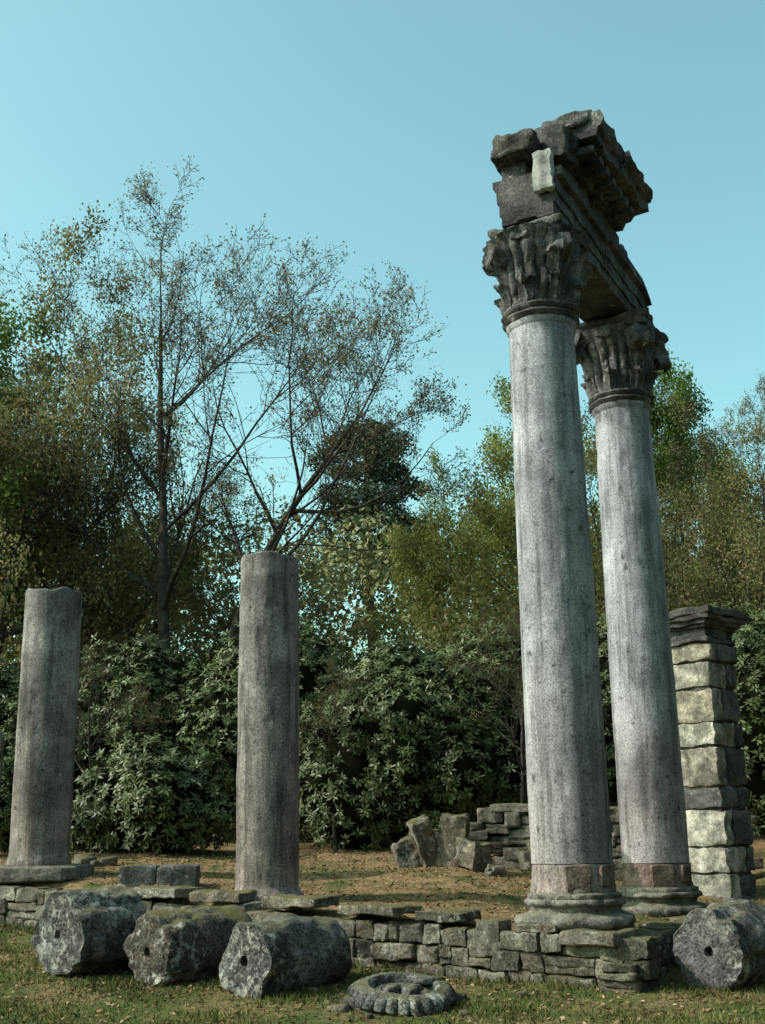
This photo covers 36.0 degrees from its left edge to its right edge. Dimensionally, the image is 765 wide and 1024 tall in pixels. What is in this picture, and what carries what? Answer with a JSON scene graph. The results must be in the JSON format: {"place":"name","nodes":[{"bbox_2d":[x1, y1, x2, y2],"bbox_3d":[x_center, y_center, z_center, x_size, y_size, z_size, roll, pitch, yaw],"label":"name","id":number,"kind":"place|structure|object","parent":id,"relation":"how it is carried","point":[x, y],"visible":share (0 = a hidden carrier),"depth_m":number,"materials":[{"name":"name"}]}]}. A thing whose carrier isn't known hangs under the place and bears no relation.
{"place":"outdoors","nodes":[
{"label":"outdoors","id":0,"kind":"place"},
{"bbox_2d":[0,815,764,1023],"bbox_3d":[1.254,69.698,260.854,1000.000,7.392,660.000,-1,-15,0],"label":"ground","id":1,"kind":"structure","parent":0,"point":[758,843],"depth_m":11.94,"materials":[{"name":"green plant"}]},
{"bbox_2d":[0,732,3,789],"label":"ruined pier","id":2,"kind":"structure","parent":1,"relation":"on","point":[1,744],"depth_m":18.61,"materials":[{"name":"stone"}]},
{"bbox_2d":[0,656,83,852],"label":"rhododendron bush","id":3,"kind":"object","parent":1,"relation":"on","point":[9,676],"visible":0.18,"depth_m":21.10,"materials":[{"name":"green plant"}]},
{"bbox_2d":[0,285,92,660],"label":"oak tree","id":4,"kind":"object","parent":1,"relation":"on","point":[5,338],"visible":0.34,"depth_m":33.16,"materials":[{"name":"green plant"}]},
{"bbox_2d":[0,351,181,627],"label":"leaning deciduous tree","id":5,"kind":"object","parent":1,"relation":"on","point":[40,574],"visible":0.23,"depth_m":30.82,"materials":[{"name":"green plant"}]},
{"bbox_2d":[5,643,177,851],"bbox_3d":[-5.067,4.015,20.048,2.639,3.758,2.821,-15,-21,42],"label":"bare sapling","id":6,"kind":"object","parent":1,"relation":"on","point":[89,660],"visible":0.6,"depth_m":20.55,"materials":[{"name":"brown plant"}]},
{"bbox_2d":[36,885,147,978],"bbox_3d":[-3.085,4.479,12.479,0.996,0.988,0.949,-13,-19,37],"label":"fallen column drum","id":7,"kind":"object","parent":1,"relation":"on","point":[85,930],"visible":0.87,"depth_m":12.19,"materials":[{"name":"grey stone"}]},
{"bbox_2d":[74,854,117,866],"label":"loose stones","id":8,"kind":"object","parent":1,"relation":"on","point":[81,859],"visible":0.82,"depth_m":17.25,"materials":[{"name":"grey stone"}]},
{"bbox_2d":[0,254,193,655],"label":"beech tree","id":9,"kind":"object","parent":1,"relation":"on","point":[112,505],"visible":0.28,"depth_m":31.89,"materials":[{"name":"green plant"}]},
{"bbox_2d":[0,200,206,669],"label":"beech tree","id":10,"kind":"object","parent":1,"relation":"on","point":[17,547],"visible":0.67,"depth_m":28.87,"materials":[{"name":"green plant"}]},
{"bbox_2d":[0,395,242,662],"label":"beech tree","id":11,"kind":"object","parent":1,"relation":"on","point":[171,539],"visible":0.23,"depth_m":32.16,"materials":[{"name":"green plant"}]},
{"bbox_2d":[70,728,235,856],"bbox_3d":[-3.844,4.755,19.765,3.379,2.119,2.438,-12,-19,34],"label":"rhododendron bush","id":12,"kind":"object","parent":1,"relation":"on","point":[153,796],"visible":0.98,"depth_m":19.04,"materials":[{"name":"green plant"}]},
{"bbox_2d":[118,865,199,889],"bbox_3d":[-2.877,4.739,15.215,1.021,0.343,0.524,-1,-15,0],"label":"notched stone block","id":13,"kind":"object","parent":1,"relation":"on","point":[130,876],"depth_m":14.99,"materials":[{"name":"stone"}]},
{"bbox_2d":[0,155,362,656],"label":"bare deciduous tree","id":14,"kind":"object","parent":1,"relation":"on","point":[163,589],"visible":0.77,"depth_m":29.74,"materials":[{"name":"brown plant"}]},
{"bbox_2d":[128,905,245,986],"bbox_3d":[-1.957,4.495,12.114,0.794,0.816,1.228,-15,-21,41],"label":"fallen column drum","id":15,"kind":"object","parent":1,"relation":"on","point":[169,945],"visible":0.71,"depth_m":11.75,"materials":[{"name":"grey stone"}]},
{"bbox_2d":[71,615,355,842],"bbox_3d":[-3.547,4.220,22.951,7.229,4.518,3.758,-1,-15,0],"label":"rhododendron bush","id":16,"kind":"object","parent":1,"relation":"on","point":[204,699],"visible":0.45,"depth_m":22.18,"materials":[{"name":"green plant"}]},
{"bbox_2d":[169,467,373,669],"bbox_3d":[-3.380,3.241,32.583,5.734,9.700,6.315,2,-16,-11],"label":"beech tree","id":17,"kind":"object","parent":1,"relation":"on","point":[230,616],"visible":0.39,"depth_m":31.74,"materials":[{"name":"green plant"}]},
{"bbox_2d":[215,912,350,999],"bbox_3d":[-0.936,4.326,11.463,0.772,0.827,1.285,-12,-19,35],"label":"fallen column drum","id":18,"kind":"object","parent":1,"relation":"on","point":[261,954],"visible":0.91,"depth_m":11.11,"materials":[{"name":"grey stone"}]},
{"bbox_2d":[137,223,501,642],"bbox_3d":[-1.960,0.631,27.560,7.503,13.408,9.721,11,-20,-37],"label":"leaning deciduous tree","id":19,"kind":"object","parent":1,"relation":"on","point":[279,530],"visible":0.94,"depth_m":27.35,"materials":[{"name":"dark bark"},{"name":"dry brown-green leaves"}]},
{"bbox_2d":[0,883,685,992],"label":"rubble wall","id":20,"kind":"structure","parent":1,"relation":"on","point":[632,959],"depth_m":11.88,"materials":[{"name":"stone"}]},
{"bbox_2d":[0,864,94,882],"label":"plinth slab","id":21,"kind":"structure","parent":20,"relation":"on","point":[37,873],"depth_m":15.48,"materials":[{"name":"stone"}]},
{"bbox_2d":[5,586,81,864],"bbox_3d":[-4.749,2.984,16.628,0.870,3.843,0.873,-1,-15,0],"label":"shaft","id":22,"kind":"object","parent":21,"relation":"on","point":[41,808],"visible":1,"depth_m":16.30,"materials":[{"name":"stone"}]},
{"bbox_2d":[217,900,277,917],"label":"plinth slab","id":23,"kind":"structure","parent":20,"relation":"on","point":[251,905],"depth_m":13.45,"materials":[{"name":"stone"}]},
{"bbox_2d":[235,551,302,900],"bbox_3d":[-1.410,2.584,14.542,0.871,4.191,0.873,-1,-15,0],"label":"shaft","id":24,"kind":"object","parent":23,"relation":"on","point":[267,814],"visible":0.97,"depth_m":14.22,"materials":[{"name":"stone"}]},
{"bbox_2d":[514,891,635,930],"bbox_3d":[1.950,4.037,11.956,1.239,0.340,1.237,-1,-15,0],"label":"base","id":25,"kind":"object","parent":20,"relation":"on","point":[585,911],"visible":0.96,"depth_m":11.54,"materials":[{"name":"stone"}]},
{"bbox_2d":[530,863,616,893],"bbox_3d":[1.946,3.744,12.028,0.880,0.282,0.871,-1,-15,0],"label":"shaft course","id":26,"kind":"object","parent":25,"relation":"on","point":[547,878],"visible":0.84,"depth_m":11.71,"materials":[{"name":"stone"}]},
{"bbox_2d":[506,313,612,863],"bbox_3d":[1.893,0.723,12.859,0.838,5.970,0.836,-1,-15,0],"label":"shaft","id":27,"kind":"object","parent":26,"relation":"on","point":[568,799],"visible":1,"depth_m":12.45,"materials":[{"name":"grey stone"}]},
{"bbox_2d":[479,213,595,333],"bbox_3d":[1.836,-2.710,13.809,1.277,1.231,1.261,-14,-20,40],"label":"capital","id":28,"kind":"object","parent":27,"relation":"on","point":[539,266],"visible":0.93,"depth_m":13.42,"materials":[{"name":"stone"}]},
{"bbox_2d":[563,865,613,892],"bbox_3d":[2.054,3.649,11.684,0.531,0.273,0.168,4,-16,-19],"label":"repair patch","id":29,"kind":"object","parent":26,"relation":"attached to","point":[577,878],"visible":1,"depth_m":11.61,"materials":[{"name":"orange stone"}]},
{"bbox_2d":[618,885,702,916],"bbox_3d":[3.439,4.830,14.631,1.265,0.340,1.234,-1,-15,0],"label":"base","id":30,"kind":"object","parent":20,"relation":"on","point":[665,901],"visible":0.73,"depth_m":14.21,"materials":[{"name":"stone"}]},
{"bbox_2d":[622,862,692,887],"bbox_3d":[3.432,4.540,14.712,0.882,0.282,0.874,-1,-15,0],"label":"shaft course","id":31,"kind":"object","parent":30,"relation":"on","point":[635,875],"visible":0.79,"depth_m":14.41,"materials":[{"name":"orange stone"}]},
{"bbox_2d":[592,400,689,862],"bbox_3d":[3.377,1.479,15.549,0.837,6.050,0.834,-1,-15,0],"label":"shaft","id":32,"kind":"object","parent":31,"relation":"on","point":[651,804],"visible":1,"depth_m":15.16,"materials":[{"name":"grey stone"}]},
{"bbox_2d":[574,308,671,413],"bbox_3d":[3.321,-1.995,16.503,1.305,1.220,1.309,-9,-17,27],"label":"capital","id":33,"kind":"object","parent":32,"relation":"on","point":[623,356],"visible":0.9,"depth_m":16.10,"materials":[{"name":"stone"}]},
{"bbox_2d":[489,107,653,320],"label":"broken entablature","id":34,"kind":"structure","parent":33,"relation":"on","point":[579,169],"depth_m":14.28,"materials":[{"name":"stone"}]},
{"bbox_2d":[650,864,691,886],"bbox_3d":[3.536,4.440,14.365,0.540,0.267,0.172,4,-16,-19],"label":"repair patch","id":35,"kind":"object","parent":31,"relation":"attached to","point":[662,875],"visible":1,"depth_m":14.30,"materials":[{"name":"orange stone"}]},
{"bbox_2d":[299,653,390,852],"bbox_3d":[-0.973,4.261,20.510,2.477,3.528,2.648,0,-15,-5],"label":"bare sapling","id":36,"kind":"object","parent":1,"relation":"on","point":[334,830],"visible":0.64,"depth_m":20.18,"materials":[{"name":"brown plant"}]},
{"bbox_2d":[0,550,728,685],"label":"understory thicket","id":37,"kind":"object","parent":1,"relation":"on","point":[482,599],"visible":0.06,"depth_m":28.34,"materials":[{"name":"green plant"}]},
{"bbox_2d":[304,419,432,655],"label":"scots pine tree","id":38,"kind":"object","parent":1,"relation":"on","point":[384,471],"visible":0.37,"depth_m":56.69,"materials":[{"name":"green plant"}]},
{"bbox_2d":[0,847,764,1023],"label":"fallen leaves","id":39,"kind":"object","parent":1,"relation":"on","point":[314,1005],"visible":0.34,"depth_m":13.46,"materials":[{"name":"brown plant"}]},
{"bbox_2d":[1,479,764,679],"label":"distant woodland","id":40,"kind":"object","parent":1,"relation":"on","point":[375,576],"visible":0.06,"depth_m":47.15,"materials":[{"name":"green plant"}]},
{"bbox_2d":[344,971,456,1015],"bbox_3d":[0.159,4.327,10.459,1.011,0.372,0.953,-1,-15,0],"label":"carved egg and dart ring","id":41,"kind":"object","parent":1,"relation":"on","point":[397,993],"visible":0.98,"depth_m":10.27,"materials":[{"name":"stone"}]},
{"bbox_2d":[299,614,528,852],"bbox_3d":[1.030,3.953,21.400,5.856,4.362,3.677,-1,-15,0],"label":"rhododendron bush","id":42,"kind":"object","parent":1,"relation":"on","point":[431,752],"visible":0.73,"depth_m":20.17,"materials":[{"name":"green plant"}]},
{"bbox_2d":[310,988,528,1018],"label":"ground stones","id":43,"kind":"object","parent":1,"relation":"on","point":[338,1006],"visible":0.67,"depth_m":10.29,"materials":[{"name":"grey stone"}]},
{"bbox_2d":[378,447,518,658],"bbox_3d":[2.532,3.171,37.038,5.366,11.274,6.630,-6,-16,18],"label":"yellow green tree","id":44,"kind":"object","parent":1,"relation":"on","point":[412,561],"visible":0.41,"depth_m":37.85,"materials":[{"name":"green plant"}]},
{"bbox_2d":[392,813,532,876],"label":"fallen stone blocks","id":45,"kind":"object","parent":1,"relation":"on","point":[420,847],"depth_m":17.45,"materials":[{"name":"grey stone"}]},
{"bbox_2d":[362,370,667,660],"bbox_3d":[3.783,1.689,33.665,8.266,13.178,6.690,-7,-16,20],"label":"yellow green tree","id":46,"kind":"object","parent":1,"relation":"on","point":[502,523],"visible":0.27,"depth_m":33.24,"materials":[{"name":"green plant"}]},
{"bbox_2d":[441,597,610,846],"bbox_3d":[2.700,3.687,20.146,3.417,4.552,3.196,-6,-16,19],"label":"bare sapling","id":47,"kind":"object","parent":1,"relation":"on","point":[522,774],"visible":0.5,"depth_m":19.96,"materials":[{"name":"green plant"}]},
{"bbox_2d":[433,803,763,880],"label":"ruined stone wall","id":48,"kind":"structure","parent":1,"relation":"on","point":[491,819],"depth_m":18.18,"materials":[{"name":"grey stone"}]},
{"bbox_2d":[499,398,737,643],"bbox_3d":[6.199,1.987,30.890,5.990,11.398,6.596,-11,-18,33],"label":"beech tree","id":49,"kind":"object","parent":1,"relation":"on","point":[599,566],"visible":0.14,"depth_m":30.46,"materials":[{"name":"green plant"}]},
{"bbox_2d":[587,350,763,626],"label":"oak tree","id":50,"kind":"object","parent":1,"relation":"on","point":[667,431],"visible":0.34,"depth_m":36.37,"materials":[{"name":"green plant"}]},
{"bbox_2d":[594,410,764,630],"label":"beech tree","id":51,"kind":"object","parent":1,"relation":"on","point":[742,539],"visible":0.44,"depth_m":27.77,"materials":[{"name":"green plant"}]},
{"bbox_2d":[597,596,764,835],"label":"rhododendron bush","id":52,"kind":"object","parent":1,"relation":"on","point":[748,637],"visible":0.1,"depth_m":20.96,"materials":[{"name":"green plant"}]},
{"bbox_2d":[655,369,764,607],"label":"bare deciduous tree","id":53,"kind":"object","parent":1,"relation":"on","point":[747,403],"visible":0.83,"depth_m":30.91,"materials":[{"name":"dark bark"},{"name":"olive-brown leaves"}]},
{"bbox_2d":[669,605,758,900],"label":"ashlar pier","id":54,"kind":"structure","parent":1,"relation":"on","point":[717,803],"depth_m":16.59,"materials":[{"name":"stone"}]},
{"bbox_2d":[671,899,764,992],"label":"fallen column drum","id":55,"kind":"object","parent":1,"relation":"on","point":[718,944],"visible":0.94,"depth_m":11.05,"materials":[{"name":"grey stone"}]},
{"bbox_2d":[703,476,764,623],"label":"yellow green tree","id":56,"kind":"object","parent":1,"relation":"on","point":[758,514],"visible":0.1,"depth_m":32.13,"materials":[{"name":"green plant"}]},
{"bbox_2d":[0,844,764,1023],"bbox_3d":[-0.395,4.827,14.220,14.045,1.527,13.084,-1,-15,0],"label":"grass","id":57,"kind":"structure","parent":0,"point":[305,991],"depth_m":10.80,"materials":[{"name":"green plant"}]},
{"bbox_2d":[0,0,764,670],"label":"sky","id":58,"kind":"structure","parent":0,"point":[369,126],"materials":[{"name":"blue"}]}
]}

